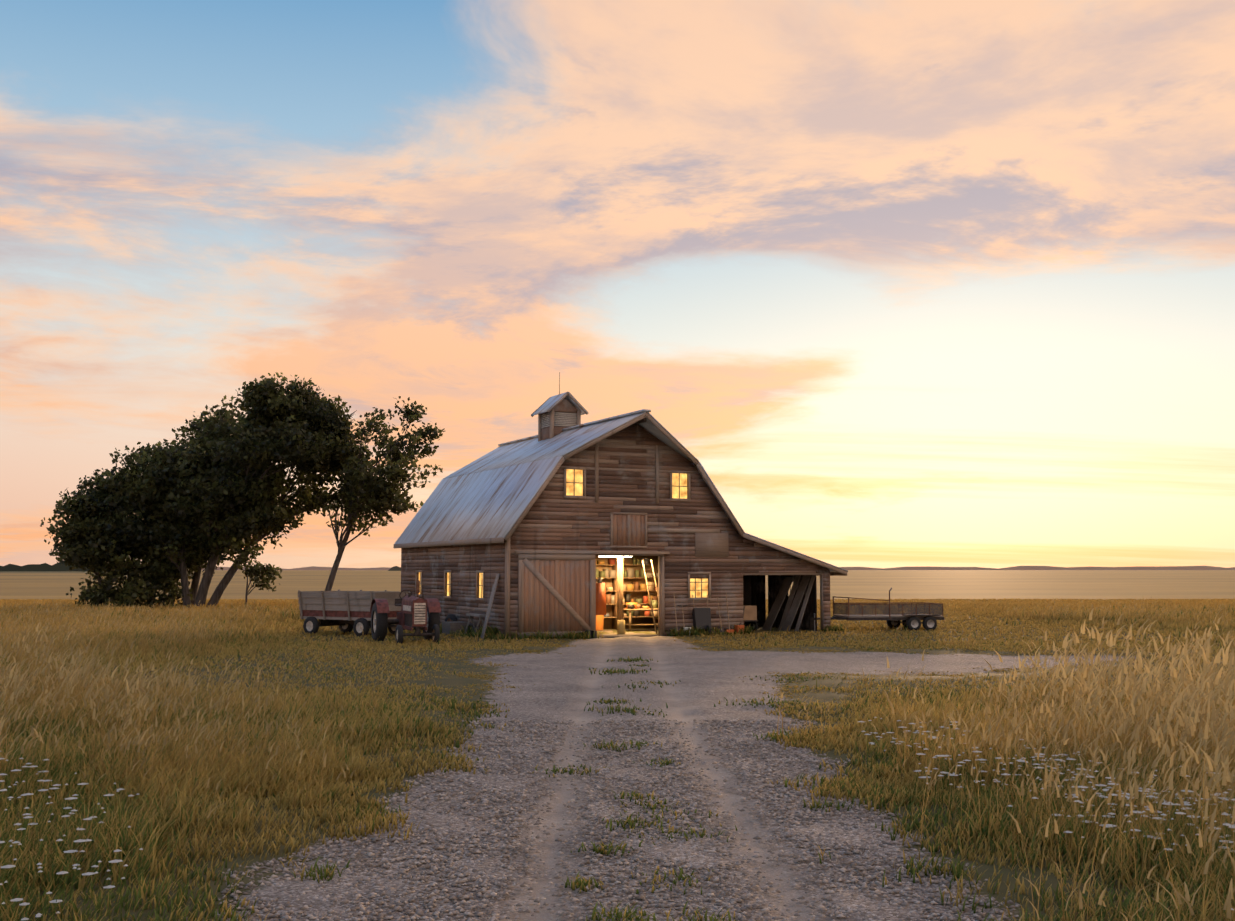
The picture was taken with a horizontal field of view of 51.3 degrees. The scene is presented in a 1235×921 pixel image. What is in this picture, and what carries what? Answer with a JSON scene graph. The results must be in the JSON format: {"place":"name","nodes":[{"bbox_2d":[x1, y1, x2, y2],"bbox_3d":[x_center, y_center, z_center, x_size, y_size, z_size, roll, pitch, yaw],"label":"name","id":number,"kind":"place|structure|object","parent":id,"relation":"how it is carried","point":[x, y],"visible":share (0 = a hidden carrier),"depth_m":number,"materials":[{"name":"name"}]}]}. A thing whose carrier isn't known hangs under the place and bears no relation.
{"place":"outdoors","nodes":[
{"label":"outdoors","id":0,"kind":"place"},
{"bbox_2d":[0,570,1234,920],"bbox_3d":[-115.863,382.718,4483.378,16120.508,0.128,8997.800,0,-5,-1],"label":"ground","id":1,"kind":"structure","parent":0,"point":[566,682],"depth_m":18.01,"materials":[{"name":"grey gravel"}]},
{"bbox_2d":[0,562,117,570],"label":"belt","id":2,"kind":"object","parent":1,"relation":"on","point":[39,567],"visible":0.5,"depth_m":1781.03,"materials":[{"name":"green plant"}]},
{"bbox_2d":[40,441,223,607],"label":"tree","id":3,"kind":"object","parent":1,"relation":"on","point":[102,541],"depth_m":80.00,"materials":[{"name":"green plant"}]},
{"bbox_2d":[155,395,246,605],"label":"tree","id":4,"kind":"object","parent":1,"relation":"on","point":[222,411],"depth_m":84.89,"materials":[{"name":"green plant"}]},
{"bbox_2d":[125,372,363,607],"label":"tree","id":5,"kind":"object","parent":1,"relation":"on","point":[240,506],"depth_m":79.27,"materials":[{"name":"green plant"}]},
{"bbox_2d":[229,540,281,604],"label":"tree","id":6,"kind":"object","parent":1,"relation":"on","point":[253,571],"depth_m":79.05,"materials":[{"name":"green plant"}]},
{"bbox_2d":[202,566,389,569],"bbox_3d":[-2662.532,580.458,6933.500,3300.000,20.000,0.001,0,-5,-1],"label":"ridge","id":7,"kind":"structure","parent":1,"relation":"on","point":[321,568],"depth_m":6950.71,"materials":[{"name":"beige soil"}]},
{"bbox_2d":[298,590,410,636],"bbox_3d":[-9.474,5.842,49.254,5.715,1.724,2.209,-3,-6,32],"label":"wagon","id":8,"kind":"object","parent":1,"relation":"on","point":[346,611],"visible":0.81,"depth_m":49.03,"materials":[{"name":"grey wood"}]},
{"bbox_2d":[293,396,444,590],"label":"tree","id":9,"kind":"object","parent":1,"relation":"on","point":[396,472],"depth_m":79.82,"materials":[{"name":"green plant"}]},
{"bbox_2d":[388,566,401,570],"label":"belt","id":10,"kind":"object","parent":1,"relation":"on","point":[395,568],"visible":0.21,"depth_m":2583.81,"materials":[{"name":"green plant"}]},
{"bbox_2d":[370,573,440,643],"bbox_3d":[-7.229,5.114,44.786,2.240,2.420,3.285,2,-5,-21],"label":"tractor","id":11,"kind":"object","parent":1,"relation":"on","point":[417,613],"visible":0.96,"depth_m":44.48,"materials":[{"name":"red paint"}]},
{"bbox_2d":[0,598,1234,651],"bbox_3d":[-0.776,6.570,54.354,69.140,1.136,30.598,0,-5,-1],"label":"grass stems","id":12,"kind":"object","parent":1,"relation":"on","point":[228,612],"visible":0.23,"depth_m":57.41,"materials":[{"name":"yellow plant"}]},
{"bbox_2d":[0,597,1230,639],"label":"grass plumes","id":13,"kind":"object","parent":12,"relation":"attached to","point":[87,625],"depth_m":55.95,"materials":[{"name":"beige plant"}]},
{"bbox_2d":[0,674,1234,920],"bbox_3d":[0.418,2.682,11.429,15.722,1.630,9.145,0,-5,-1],"label":"grass stems","id":14,"kind":"object","parent":1,"relation":"on","point":[1196,826],"visible":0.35,"depth_m":11.73,"materials":[{"name":"beige plant"}]},
{"bbox_2d":[0,637,1234,920],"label":"grass plumes","id":15,"kind":"object","parent":14,"relation":"attached to","point":[1190,729],"depth_m":12.54,"materials":[{"name":"beige plant"}]},
{"bbox_2d":[0,724,1234,920],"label":"flower stems","id":16,"kind":"object","parent":1,"relation":"on","point":[875,754],"visible":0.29,"depth_m":11.40,"materials":[{"name":"green plant"}]},
{"bbox_2d":[0,618,1234,807],"bbox_3d":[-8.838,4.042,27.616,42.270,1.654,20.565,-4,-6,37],"label":"grass stems","id":17,"kind":"object","parent":1,"relation":"on","point":[802,736],"visible":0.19,"depth_m":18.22,"materials":[{"name":"beige plant"}]},
{"bbox_2d":[0,607,1234,783],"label":"grass plumes","id":18,"kind":"object","parent":17,"relation":"attached to","point":[1188,682],"depth_m":18.39,"materials":[{"name":"beige plant"}]},
{"bbox_2d":[219,718,1020,920],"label":"stones","id":19,"kind":"object","parent":1,"relation":"on","point":[863,818],"visible":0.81,"depth_m":11.65,"materials":[{"name":"grey gravel"}]},
{"bbox_2d":[393,372,847,638],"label":"barn","id":20,"kind":"structure","parent":1,"relation":"on","point":[551,510],"depth_m":49.57,"materials":[{"name":"brown wood"}]},
{"bbox_2d":[596,555,657,637],"bbox_3d":[-0.859,5.180,51.240,9.350,3.420,5.480,2,-5,-26],"label":"barn interior","id":21,"kind":"object","parent":20,"relation":"attached to","point":[626,593],"visible":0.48,"depth_m":54.34,"materials":[{"name":"brown wood"}]},
{"bbox_2d":[442,574,815,638],"bbox_3d":[0.741,5.704,51.603,14.878,2.421,6.432,2,-5,-26],"label":"farm clutter","id":22,"kind":"object","parent":1,"relation":"on","point":[702,617],"visible":0.67,"depth_m":52.37,"materials":[{"name":"brown wood"}]},
{"bbox_2d":[288,620,1056,920],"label":"grass tufts","id":23,"kind":"object","parent":1,"relation":"on","point":[490,633],"visible":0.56,"depth_m":13.56,"materials":[{"name":"green plant"}]},
{"bbox_2d":[811,588,943,630],"bbox_3d":[10.719,6.209,53.937,5.465,1.784,2.460,1,-5,-10],"label":"flat trailer","id":24,"kind":"object","parent":1,"relation":"on","point":[910,617],"visible":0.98,"depth_m":53.15,"materials":[{"name":"metal"}]},
{"bbox_2d":[840,566,1234,569],"bbox_3d":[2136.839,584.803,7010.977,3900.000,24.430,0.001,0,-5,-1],"label":"ridge","id":25,"kind":"structure","parent":1,"relation":"on","point":[1069,568],"depth_m":7014.62,"materials":[{"name":"beige soil"}]},
{"bbox_2d":[0,717,1234,919],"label":"flower heads","id":26,"kind":"object","parent":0,"point":[862,731],"visible":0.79,"depth_m":11.41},
{"bbox_2d":[0,0,1234,568],"label":"sky","id":27,"kind":"structure","parent":0,"point":[910,283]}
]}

